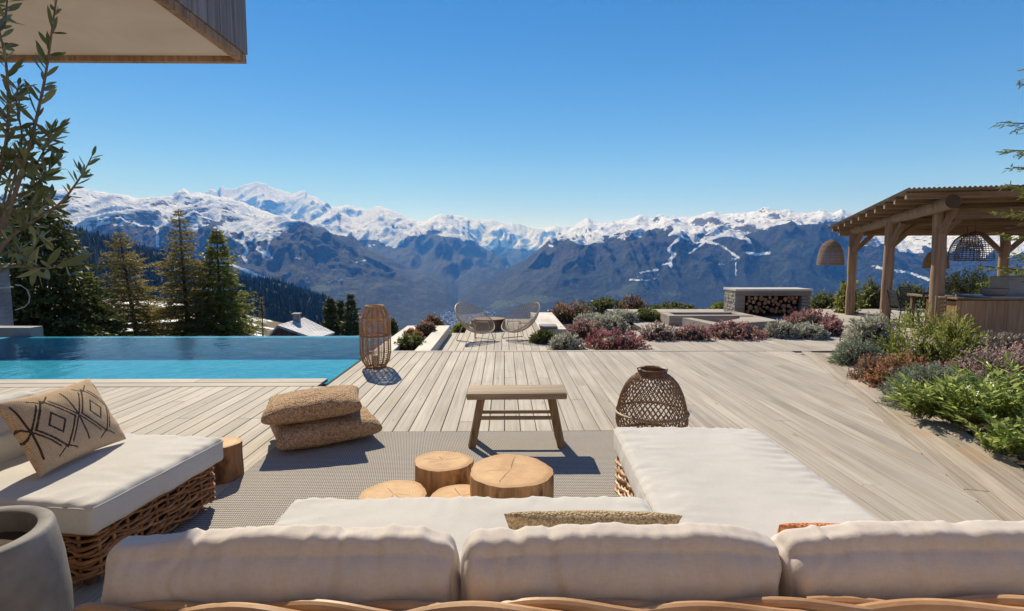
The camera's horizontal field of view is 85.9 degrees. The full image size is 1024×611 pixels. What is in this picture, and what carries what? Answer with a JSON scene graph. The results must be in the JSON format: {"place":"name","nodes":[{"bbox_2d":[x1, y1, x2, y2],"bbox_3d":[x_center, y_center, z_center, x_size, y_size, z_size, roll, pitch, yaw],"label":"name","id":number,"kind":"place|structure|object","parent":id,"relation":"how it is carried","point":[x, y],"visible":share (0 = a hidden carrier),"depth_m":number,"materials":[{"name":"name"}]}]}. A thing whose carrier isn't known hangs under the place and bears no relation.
{"place":"outdoors","nodes":[
{"label":"outdoors","id":0,"kind":"place"},
{"bbox_2d":[0,263,29,325],"bbox_3d":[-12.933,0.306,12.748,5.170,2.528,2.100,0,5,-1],"label":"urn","id":1,"kind":"object","parent":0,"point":[6,314],"visible":0.66,"depth_m":13.55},
{"bbox_2d":[0,0,101,286],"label":"olive tree","id":2,"kind":"object","parent":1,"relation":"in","point":[20,156],"visible":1,"depth_m":1.98,"materials":[{"name":"green plant"}]},
{"bbox_2d":[0,181,1023,349],"bbox_3d":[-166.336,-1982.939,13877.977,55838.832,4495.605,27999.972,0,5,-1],"label":"terrain","id":3,"kind":"structure","parent":0,"point":[404,271],"depth_m":7075.30,"materials":[{"name":"stone"}]},
{"bbox_2d":[0,326,43,336],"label":"wall","id":4,"kind":"structure","parent":3,"relation":"on","point":[20,331],"depth_m":10.65,"materials":[{"name":"concrete"}]},
{"bbox_2d":[0,181,125,336],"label":"spruce tree","id":5,"kind":"object","parent":3,"relation":"on","point":[38,310],"visible":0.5,"depth_m":24.41,"materials":[{"name":"green plant"}]},
{"bbox_2d":[50,271,134,336],"bbox_3d":[-20.615,0.608,26.758,5.266,4.654,4.480,0,5,-1],"label":"spruce tree","id":6,"kind":"object","parent":3,"relation":"on","point":[81,273],"visible":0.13,"depth_m":27.01,"materials":[{"name":"green plant"}]},
{"bbox_2d":[97,229,175,336],"bbox_3d":[-20.438,-0.622,29.946,5.792,6.986,5.324,0,5,-1],"label":"larch tree","id":7,"kind":"object","parent":3,"relation":"on","point":[136,320],"visible":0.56,"depth_m":29.43,"materials":[{"name":"green plant"}]},
{"bbox_2d":[0,208,339,325],"bbox_3d":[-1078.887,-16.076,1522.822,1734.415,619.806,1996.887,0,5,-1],"label":"hillside wood","id":8,"kind":"object","parent":3,"relation":"on","point":[310,311],"visible":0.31,"depth_m":1046.57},
{"bbox_2d":[137,209,221,336],"bbox_3d":[-17.451,-1.136,29.793,5.878,8.118,5.584,0,5,-1],"label":"larch tree","id":9,"kind":"object","parent":3,"relation":"on","point":[179,310],"visible":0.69,"depth_m":29.34,"materials":[{"name":"green plant"}]},
{"bbox_2d":[168,228,264,335],"bbox_3d":[-16.443,-0.646,30.868,5.641,7.428,5.466,0,5,-1],"label":"spruce tree","id":10,"kind":"object","parent":3,"relation":"on","point":[229,315],"visible":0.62,"depth_m":30.28,"materials":[{"name":"green plant"}]},
{"bbox_2d":[255,297,269,335],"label":"bare larch","id":11,"kind":"object","parent":3,"relation":"on","point":[261,303],"visible":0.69,"depth_m":44.96,"materials":[{"name":"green plant"}]},
{"bbox_2d":[269,313,334,335],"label":"chalet","id":12,"kind":"object","parent":3,"relation":"on","point":[298,325],"visible":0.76,"depth_m":58.55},
{"bbox_2d":[320,296,340,335],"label":"spruce tree","id":13,"kind":"object","parent":3,"relation":"on","point":[329,310],"visible":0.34,"depth_m":74.67,"materials":[{"name":"green plant"}]},
{"bbox_2d":[335,299,347,335],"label":"spruce tree","id":14,"kind":"object","parent":3,"relation":"on","point":[340,312],"visible":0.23,"depth_m":79.69,"materials":[{"name":"green plant"}]},
{"bbox_2d":[335,293,366,335],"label":"spruce tree","id":15,"kind":"object","parent":3,"relation":"on","point":[351,325],"visible":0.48,"depth_m":73.63,"materials":[{"name":"green plant"}]},
{"bbox_2d":[385,317,399,335],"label":"spruce tree","id":16,"kind":"object","parent":3,"relation":"on","point":[395,328],"visible":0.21,"depth_m":69.93,"materials":[{"name":"green plant"}]},
{"bbox_2d":[306,274,658,331],"bbox_3d":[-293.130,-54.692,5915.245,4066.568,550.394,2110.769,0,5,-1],"label":"distant village","id":17,"kind":"object","parent":3,"relation":"on","point":[454,318],"visible":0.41,"depth_m":6380.31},
{"bbox_2d":[0,0,1023,228],"label":"sky","id":18,"kind":"structure","parent":0,"point":[542,114],"materials":[{"name":"blue"}]},
{"bbox_2d":[322,311,1023,468],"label":"deck base","id":19,"kind":"object","parent":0,"point":[634,327],"visible":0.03,"depth_m":6.89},
{"bbox_2d":[0,0,247,63],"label":"house","id":20,"kind":"structure","parent":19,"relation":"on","point":[166,31],"depth_m":3.65,"materials":[{"name":"paint"}]},
{"bbox_2d":[0,378,327,387],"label":"pool coping","id":21,"kind":"object","parent":19,"relation":"on","point":[291,382],"visible":0.58,"depth_m":6.55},
{"bbox_2d":[0,336,391,383],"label":"pool basin","id":22,"kind":"object","parent":19,"relation":"in","point":[330,358],"visible":0.33,"depth_m":10.40,"materials":[{"name":"liquid"}]},
{"bbox_2d":[381,326,449,350],"bbox_3d":[-1.800,0.694,10.443,0.930,0.222,3.270,0,5,-1],"label":"planter box","id":23,"kind":"object","parent":19,"relation":"on","point":[435,340],"visible":0.4,"depth_m":10.15,"materials":[{"name":"concrete"}]},
{"bbox_2d":[393,332,425,349],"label":"olive shrub","id":24,"kind":"object","parent":23,"relation":"in","point":[411,342],"visible":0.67,"depth_m":9.47,"materials":[{"name":"green plant"}]},
{"bbox_2d":[401,328,424,338],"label":"brown shrub","id":25,"kind":"object","parent":23,"relation":"in","point":[411,331],"visible":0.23,"depth_m":10.58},
{"bbox_2d":[414,320,437,335],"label":"brown shrub","id":26,"kind":"object","parent":23,"relation":"in","point":[427,327],"visible":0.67,"depth_m":11.17,"materials":[{"name":"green plant"}]},
{"bbox_2d":[421,314,445,325],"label":"brown shrub","id":27,"kind":"object","parent":23,"relation":"on","point":[436,320],"visible":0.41,"depth_m":12.24,"materials":[{"name":"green plant"}]},
{"bbox_2d":[0,351,998,607],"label":"deck","id":28,"kind":"structure","parent":19,"relation":"on","point":[816,419],"depth_m":5.49,"materials":[{"name":"wood"}]},
{"bbox_2d":[0,505,73,610],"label":"plant pot","id":29,"kind":"object","parent":28,"relation":"on","point":[35,574],"visible":1,"depth_m":1.93,"materials":[{"name":"concrete"}]},
{"bbox_2d":[0,391,223,584],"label":"rattan sofa","id":30,"kind":"object","parent":28,"relation":"on","point":[100,503],"visible":0.73,"depth_m":2.73,"materials":[{"name":"fabric"}]},
{"bbox_2d":[0,378,125,476],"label":"kilim pillow","id":31,"kind":"object","parent":30,"relation":"on","point":[53,429],"visible":1,"depth_m":2.79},
{"bbox_2d":[207,437,243,484],"bbox_3d":[-1.979,1.051,3.736,0.276,0.245,0.260,0,5,-1],"label":"log stump","id":32,"kind":"object","parent":28,"relation":"on","point":[229,467],"visible":0.43,"depth_m":3.68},
{"bbox_2d":[359,304,391,368],"bbox_3d":[-1.853,0.417,7.461,0.437,0.852,0.437,0,5,-1],"label":"tall lantern","id":33,"kind":"object","parent":28,"relation":"on","point":[371,355],"visible":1,"depth_m":7.34,"materials":[{"name":"wicker"}]},
{"bbox_2d":[171,431,618,533],"bbox_3d":[-0.290,1.169,3.714,3.120,0.010,2.000,0,5,-1],"label":"rug","id":34,"kind":"object","parent":28,"relation":"on","point":[271,486],"visible":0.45,"depth_m":3.90,"materials":[{"name":"fabric"}]},
{"bbox_2d":[270,406,382,449],"bbox_3d":[-1.532,0.989,4.514,0.800,0.224,0.580,-5,7,-27],"label":"floor cushion","id":35,"kind":"object","parent":34,"relation":"on","point":[363,422],"visible":0.75,"depth_m":4.29,"materials":[{"name":"fabric"}]},
{"bbox_2d":[261,385,361,424],"bbox_3d":[-1.622,0.802,4.506,0.740,0.210,0.580,-6,7,-17],"label":"floor cushion","id":36,"kind":"object","parent":35,"relation":"on","point":[307,405],"visible":1,"depth_m":4.29,"materials":[{"name":"fabric"}]},
{"bbox_2d":[358,480,426,499],"bbox_3d":[-0.653,1.129,3.035,0.380,0.190,0.402,0,5,-1],"label":"log stump","id":37,"kind":"object","parent":34,"relation":"on","point":[400,489],"visible":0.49,"depth_m":3.07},
{"bbox_2d":[414,451,473,496],"bbox_3d":[-0.416,1.069,3.370,0.370,0.250,0.357,0,5,-1],"label":"log stump","id":38,"kind":"object","parent":34,"relation":"on","point":[435,471],"visible":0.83,"depth_m":3.26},
{"bbox_2d":[430,484,470,497],"bbox_3d":[-0.273,1.127,2.973,0.353,0.205,0.329,0,5,-1],"label":"log stump","id":39,"kind":"object","parent":34,"relation":"on","point":[453,491],"visible":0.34,"depth_m":3.02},
{"bbox_2d":[470,454,553,498],"bbox_3d":[-0.013,1.063,3.049,0.469,0.320,0.503,-2,6,-24],"label":"log stump","id":40,"kind":"object","parent":34,"relation":"on","point":[502,476],"visible":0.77,"depth_m":2.94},
{"bbox_2d":[466,384,566,447],"bbox_3d":[0.035,0.886,4.397,0.775,0.450,0.303,0,5,-1],"label":"wooden bench","id":41,"kind":"object","parent":34,"relation":"on","point":[480,394],"visible":1,"depth_m":4.30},
{"bbox_2d":[614,365,689,427],"bbox_3d":[1.191,0.794,4.686,0.625,0.595,0.625,0,5,-1],"label":"cage lantern","id":42,"kind":"object","parent":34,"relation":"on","point":[651,373],"visible":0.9,"depth_m":4.55,"materials":[{"name":"wicker"}]},
{"bbox_2d":[71,426,1023,610],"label":"sectional sofa","id":43,"kind":"object","parent":28,"relation":"on","point":[734,498],"visible":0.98,"depth_m":1.59,"materials":[{"name":"fabric"}]},
{"bbox_2d":[504,510,681,529],"bbox_3d":[0.274,0.832,1.944,0.600,0.320,0.134,0,37,1],"label":"lumbar pillow","id":44,"kind":"object","parent":43,"relation":"on","point":[519,520],"visible":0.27,"depth_m":1.85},
{"bbox_2d":[777,523,840,532],"bbox_3d":[1.144,0.884,1.972,0.440,0.320,0.122,0,37,4],"label":"woven pillow","id":45,"kind":"object","parent":43,"relation":"on","point":[781,527],"visible":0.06,"depth_m":1.90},
{"bbox_2d":[368,350,837,352],"bbox_3d":[1.529,0.737,8.782,7.600,0.032,0.105,0,5,-1],"label":"deck step","id":46,"kind":"object","parent":19,"relation":"on","point":[795,351],"visible":0.54,"depth_m":8.80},
{"bbox_2d":[802,351,1023,520],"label":"deck border","id":47,"kind":"object","parent":19,"relation":"on","point":[993,483],"visible":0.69,"depth_m":4.23,"materials":[{"name":"wood"}]},
{"bbox_2d":[884,355,1023,463],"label":"planting bed","id":48,"kind":"object","parent":19,"relation":"on","point":[1017,458],"depth_m":4.82,"materials":[{"name":"soil"}]},
{"bbox_2d":[826,335,886,366],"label":"blue green shrub","id":49,"kind":"object","parent":48,"relation":"on","point":[851,352],"visible":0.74,"depth_m":7.63,"materials":[{"name":"green plant"}]},
{"bbox_2d":[846,352,891,381],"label":"rust heather","id":50,"kind":"object","parent":48,"relation":"on","point":[862,365],"visible":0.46,"depth_m":6.74,"materials":[{"name":"brown plant"}]},
{"bbox_2d":[837,310,906,352],"bbox_3d":[5.741,0.492,8.757,1.012,0.875,0.844,0,5,-1],"label":"silver shrub","id":51,"kind":"object","parent":48,"relation":"on","point":[869,327],"visible":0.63,"depth_m":8.65,"materials":[{"name":"green plant"}]},
{"bbox_2d":[858,347,939,387],"bbox_3d":[4.537,0.826,6.422,0.844,0.676,0.824,-4,6,-38],"label":"rust heather","id":52,"kind":"object","parent":48,"relation":"on","point":[881,372],"visible":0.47,"depth_m":6.38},
{"bbox_2d":[883,375,964,418],"bbox_3d":[3.793,0.820,5.095,0.741,0.421,0.638,0,5,-1],"label":"leafy plant","id":53,"kind":"object","parent":48,"relation":"on","point":[913,406],"visible":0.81,"depth_m":5.04,"materials":[{"name":"green plant"}]},
{"bbox_2d":[873,360,977,414],"bbox_3d":[4.208,0.863,5.551,0.998,0.642,0.820,0,5,-1],"label":"cushion shrub","id":54,"kind":"object","parent":48,"relation":"on","point":[918,375],"visible":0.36,"depth_m":5.53,"materials":[{"name":"green plant"}]},
{"bbox_2d":[873,299,982,367],"bbox_3d":[5.700,0.786,7.702,1.796,1.768,1.266,-2,5,-22],"label":"juniper bush","id":55,"kind":"object","parent":48,"relation":"on","point":[927,349],"visible":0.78,"depth_m":7.64,"materials":[{"name":"green plant"}]},
{"bbox_2d":[899,372,972,421],"bbox_3d":[3.940,0.822,4.958,0.696,0.443,0.590,0,5,-1],"label":"leafy plant","id":56,"kind":"object","parent":48,"relation":"on","point":[935,394],"visible":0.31,"depth_m":4.97,"materials":[{"name":"green plant"}]},
{"bbox_2d":[898,362,1023,431],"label":"leafy plant","id":57,"kind":"object","parent":48,"relation":"on","point":[966,410],"visible":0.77,"depth_m":4.69,"materials":[{"name":"green plant"}]},
{"bbox_2d":[918,310,1007,362],"bbox_3d":[6.338,0.742,7.938,1.003,1.433,1.077,-1,5,-10],"label":"juniper bush","id":58,"kind":"object","parent":48,"relation":"on","point":[951,334],"visible":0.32,"depth_m":7.82,"materials":[{"name":"green plant"}]},
{"bbox_2d":[930,358,1023,431],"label":"leafy plant","id":59,"kind":"object","parent":48,"relation":"on","point":[1007,411],"visible":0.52,"depth_m":4.56,"materials":[{"name":"green plant"}]},
{"bbox_2d":[932,365,1023,424],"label":"leafy plant","id":60,"kind":"object","parent":48,"relation":"on","point":[972,384],"visible":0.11,"depth_m":4.92,"materials":[{"name":"green plant"}]},
{"bbox_2d":[938,340,1023,388],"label":"mauve heather","id":61,"kind":"object","parent":48,"relation":"on","point":[979,368],"visible":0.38,"depth_m":6.08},
{"bbox_2d":[949,350,1023,408],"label":"leafy plant","id":62,"kind":"object","parent":48,"relation":"on","point":[992,368],"visible":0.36,"depth_m":4.77,"materials":[{"name":"green plant"}]},
{"bbox_2d":[954,413,1023,457],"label":"leafy plant","id":63,"kind":"object","parent":48,"relation":"on","point":[994,441],"visible":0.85,"depth_m":4.16,"materials":[{"name":"green plant"}]},
{"bbox_2d":[967,329,1023,356],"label":"taupe shrub","id":64,"kind":"object","parent":48,"relation":"on","point":[999,340],"visible":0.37,"depth_m":8.33,"materials":[{"name":"brown plant"}]},
{"bbox_2d":[976,69,1023,282],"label":"larch tree","id":65,"kind":"object","parent":48,"relation":"on","point":[1011,270],"visible":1,"depth_m":5.85,"materials":[{"name":"green plant"}]},
{"bbox_2d":[979,404,1023,458],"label":"leafy plant","id":66,"kind":"object","parent":48,"relation":"on","point":[1012,430],"visible":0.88,"depth_m":4.05,"materials":[{"name":"green plant"}]},
{"bbox_2d":[440,309,1023,354],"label":"deck","id":67,"kind":"structure","parent":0,"point":[452,343],"depth_m":10.92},
{"bbox_2d":[450,322,470,334],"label":"olive shrub","id":68,"kind":"object","parent":67,"relation":"on","point":[457,327],"visible":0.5,"depth_m":13.28,"materials":[{"name":"green plant"}]},
{"bbox_2d":[455,302,494,342],"bbox_3d":[-0.758,0.328,11.070,0.755,0.745,0.882,4,6,37],"label":"wire chair","id":69,"kind":"object","parent":67,"relation":"on","point":[475,331],"visible":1,"depth_m":11.21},
{"bbox_2d":[473,317,505,330],"bbox_3d":[-0.523,0.423,12.803,0.751,0.250,0.730,0,5,-1],"label":"low round table","id":70,"kind":"object","parent":67,"relation":"on","point":[498,321],"visible":0.63,"depth_m":12.55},
{"bbox_2d":[501,302,539,341],"bbox_3d":[0.184,0.315,11.221,0.754,0.745,0.882,-3,6,-33],"label":"wire chair","id":71,"kind":"object","parent":67,"relation":"on","point":[528,324],"visible":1,"depth_m":11.39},
{"bbox_2d":[528,329,555,343],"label":"olive shrub","id":72,"kind":"object","parent":67,"relation":"on","point":[542,336],"visible":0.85,"depth_m":10.71,"materials":[{"name":"green plant"}]},
{"bbox_2d":[530,312,565,335],"bbox_3d":[0.789,0.439,12.792,0.567,0.220,3.369,0,5,-1],"label":"timber bench","id":73,"kind":"object","parent":67,"relation":"on","point":[546,318],"visible":0.57,"depth_m":12.42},
{"bbox_2d":[545,331,587,349],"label":"silver shrub","id":74,"kind":"object","parent":67,"relation":"on","point":[567,341],"visible":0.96,"depth_m":9.94,"materials":[{"name":"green plant"}]},
{"bbox_2d":[560,317,611,340],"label":"pink heather","id":75,"kind":"object","parent":67,"relation":"on","point":[581,332],"visible":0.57,"depth_m":11.21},
{"bbox_2d":[589,310,630,332],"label":"silver shrub","id":76,"kind":"object","parent":67,"relation":"on","point":[611,323],"visible":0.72,"depth_m":12.17,"materials":[{"name":"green plant"}]},
{"bbox_2d":[584,326,652,349],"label":"crimson heather","id":77,"kind":"object","parent":67,"relation":"on","point":[616,341],"visible":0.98,"depth_m":10.07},
{"bbox_2d":[603,308,643,322],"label":"silver shrub","id":78,"kind":"object","parent":67,"relation":"on","point":[630,317],"visible":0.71,"depth_m":14.25,"materials":[{"name":"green plant"}]},
{"bbox_2d":[633,306,659,321],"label":"shrub","id":79,"kind":"object","parent":67,"relation":"on","point":[647,314],"visible":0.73,"depth_m":14.36,"materials":[{"name":"green plant"}]},
{"bbox_2d":[637,319,680,340],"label":"mauve heather","id":80,"kind":"object","parent":67,"relation":"on","point":[656,333],"visible":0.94,"depth_m":11.15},
{"bbox_2d":[674,322,711,340],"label":"pink heather","id":81,"kind":"object","parent":67,"relation":"on","point":[691,332],"visible":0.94,"depth_m":11.14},
{"bbox_2d":[659,312,778,331],"bbox_3d":[4.987,0.395,13.174,2.267,0.240,2.662,0,5,-1],"label":"seating pit","id":82,"kind":"object","parent":67,"relation":"on","point":[707,319],"visible":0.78,"depth_m":13.48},
{"bbox_2d":[704,318,766,340],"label":"pink heather","id":83,"kind":"object","parent":67,"relation":"on","point":[731,330],"visible":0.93,"depth_m":11.31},
{"bbox_2d":[723,287,813,315],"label":"log store","id":84,"kind":"structure","parent":67,"relation":"on","point":[734,298],"depth_m":15.38,"materials":[{"name":"concrete"}]},
{"bbox_2d":[763,319,798,338],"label":"silver shrub","id":85,"kind":"object","parent":67,"relation":"on","point":[776,329],"visible":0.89,"depth_m":11.42,"materials":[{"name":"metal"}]},
{"bbox_2d":[789,320,830,339],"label":"silver shrub","id":86,"kind":"object","parent":67,"relation":"on","point":[816,331],"visible":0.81,"depth_m":11.29,"materials":[{"name":"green plant"}]},
{"bbox_2d":[818,318,844,335],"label":"pink heather","id":87,"kind":"object","parent":67,"relation":"on","point":[830,326],"visible":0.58,"depth_m":11.73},
{"bbox_2d":[887,290,918,327],"bbox_3d":[9.093,0.097,12.794,0.544,0.904,0.464,1,5,9],"label":"dining chair","id":88,"kind":"object","parent":67,"relation":"on","point":[892,298],"visible":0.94,"depth_m":12.80,"materials":[{"name":"black metal"}]},
{"bbox_2d":[899,286,919,322],"bbox_3d":[10.325,-0.022,14.136,0.464,0.904,0.544,-2,5,-21],"label":"dining chair","id":89,"kind":"object","parent":67,"relation":"on","point":[903,294],"visible":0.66,"depth_m":14.27,"materials":[{"name":"black metal"}]},
{"bbox_2d":[905,292,928,326],"bbox_3d":[9.322,0.127,12.452,0.464,0.904,0.544,0,5,1],"label":"dining chair","id":90,"kind":"object","parent":67,"relation":"on","point":[923,299],"visible":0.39,"depth_m":12.24,"materials":[{"name":"wood"}]},
{"bbox_2d":[828,184,1023,334],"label":"pergola","id":91,"kind":"object","parent":67,"relation":"on","point":[939,214],"visible":0.95,"depth_m":12.72,"materials":[{"name":"wood"}]},
{"bbox_2d":[816,231,843,264],"bbox_3d":[9.014,-1.627,15.525,0.812,0.971,0.846,0,5,-1],"label":"pendant lamp","id":92,"kind":"object","parent":91,"relation":"hanging from","point":[826,257],"visible":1,"depth_m":15.26,"materials":[{"name":"wicker"}]},
{"bbox_2d":[922,252,949,268],"bbox_3d":[10.564,-1.408,13.678,0.555,0.976,0.553,0,5,-1],"label":"pendant lamp","id":93,"kind":"object","parent":91,"relation":"hanging from","point":[926,264],"visible":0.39,"depth_m":13.64,"materials":[{"name":"wicker"}]},
{"bbox_2d":[947,226,984,259],"bbox_3d":[11.137,-1.528,13.475,0.731,0.830,0.726,0,5,-1],"label":"pendant lamp","id":94,"kind":"object","parent":91,"relation":"hanging from","point":[951,247],"visible":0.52,"depth_m":13.46,"materials":[{"name":"wicker"}]},
{"bbox_2d":[953,224,994,260],"bbox_3d":[10.495,-1.440,12.469,0.730,0.853,0.724,0,5,-1],"label":"pendant lamp","id":95,"kind":"object","parent":91,"relation":"hanging from","point":[966,236],"visible":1,"depth_m":12.42,"materials":[{"name":"wicker"}]},
{"bbox_2d":[933,296,946,331],"bbox_3d":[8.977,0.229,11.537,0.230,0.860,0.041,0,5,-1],"label":"dining chair","id":96,"kind":"object","parent":67,"relation":"on","point":[944,303],"visible":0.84,"depth_m":11.50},
{"bbox_2d":[907,293,980,322],"bbox_3d":[10.779,0.119,13.315,1.900,0.765,0.850,0,5,-1],"label":"dining table","id":97,"kind":"object","parent":67,"relation":"on","point":[912,299],"visible":0.14,"depth_m":13.61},
{"bbox_2d":[922,292,1023,337],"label":"outdoor counter","id":98,"kind":"object","parent":67,"relation":"on","point":[997,313],"visible":0.7,"depth_m":11.40,"materials":[{"name":"wood"}]},
{"bbox_2d":[979,288,1009,295],"bbox_3d":[10.219,-0.288,11.664,0.490,0.155,0.490,0,5,-1],"label":"bowl","id":99,"kind":"object","parent":98,"relation":"on","point":[994,291],"visible":0.99,"depth_m":11.52,"materials":[{"name":"ceramic"}]},
{"bbox_2d":[989,276,1023,293],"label":"concrete block","id":100,"kind":"structure","parent":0,"point":[1014,284],"depth_m":12.28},
{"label":"garden soil","id":101,"kind":"structure","parent":0,"visible":0},
{"bbox_2d":[546,298,592,326],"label":"brown shrub","id":102,"kind":"object","parent":101,"relation":"on","point":[566,314],"visible":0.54,"depth_m":15.65,"materials":[{"name":"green plant"}]},
{"bbox_2d":[573,312,609,324],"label":"silver shrub","id":103,"kind":"object","parent":101,"relation":"on","point":[580,317],"visible":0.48,"depth_m":13.80,"materials":[{"name":"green plant"}]},
{"bbox_2d":[579,296,622,314],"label":"shrub","id":104,"kind":"object","parent":101,"relation":"on","point":[601,306],"visible":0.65,"depth_m":18.30,"materials":[{"name":"green plant"}]},
{"bbox_2d":[614,292,648,308],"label":"brown shrub","id":105,"kind":"object","parent":101,"relation":"on","point":[636,302],"visible":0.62,"depth_m":18.72,"materials":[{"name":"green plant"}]},
{"bbox_2d":[650,300,698,308],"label":"shrub","id":106,"kind":"object","parent":101,"relation":"on","point":[673,305],"visible":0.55,"depth_m":19.14,"materials":[{"name":"green plant"}]},
{"bbox_2d":[782,306,844,326],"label":"pink heather","id":107,"kind":"object","parent":101,"relation":"on","point":[798,317],"visible":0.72,"depth_m":13.42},
{"bbox_2d":[809,289,837,308],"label":"green shrub","id":108,"kind":"object","parent":101,"relation":"on","point":[824,303],"visible":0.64,"depth_m":18.69,"materials":[{"name":"green plant"}]},
{"bbox_2d":[825,278,877,313],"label":"green shrub","id":109,"kind":"object","parent":101,"relation":"on","point":[840,302],"visible":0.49,"depth_m":16.46,"materials":[{"name":"green plant"}]},
{"bbox_2d":[855,275,900,308],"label":"green shrub","id":110,"kind":"object","parent":101,"relation":"on","point":[873,302],"visible":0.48,"depth_m":18.15,"materials":[{"name":"green plant"}]},
{"bbox_2d":[892,281,925,308],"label":"green shrub","id":111,"kind":"object","parent":101,"relation":"on","point":[917,290],"visible":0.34,"depth_m":19.20,"materials":[{"name":"green plant"}]},
{"bbox_2d":[927,262,989,292],"bbox_3d":[16.652,-0.189,20.321,3.578,2.913,3.477,2,6,25],"label":"green shrub","id":112,"kind":"object","parent":101,"relation":"on","point":[955,285],"visible":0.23,"depth_m":20.01,"materials":[{"name":"green plant"}]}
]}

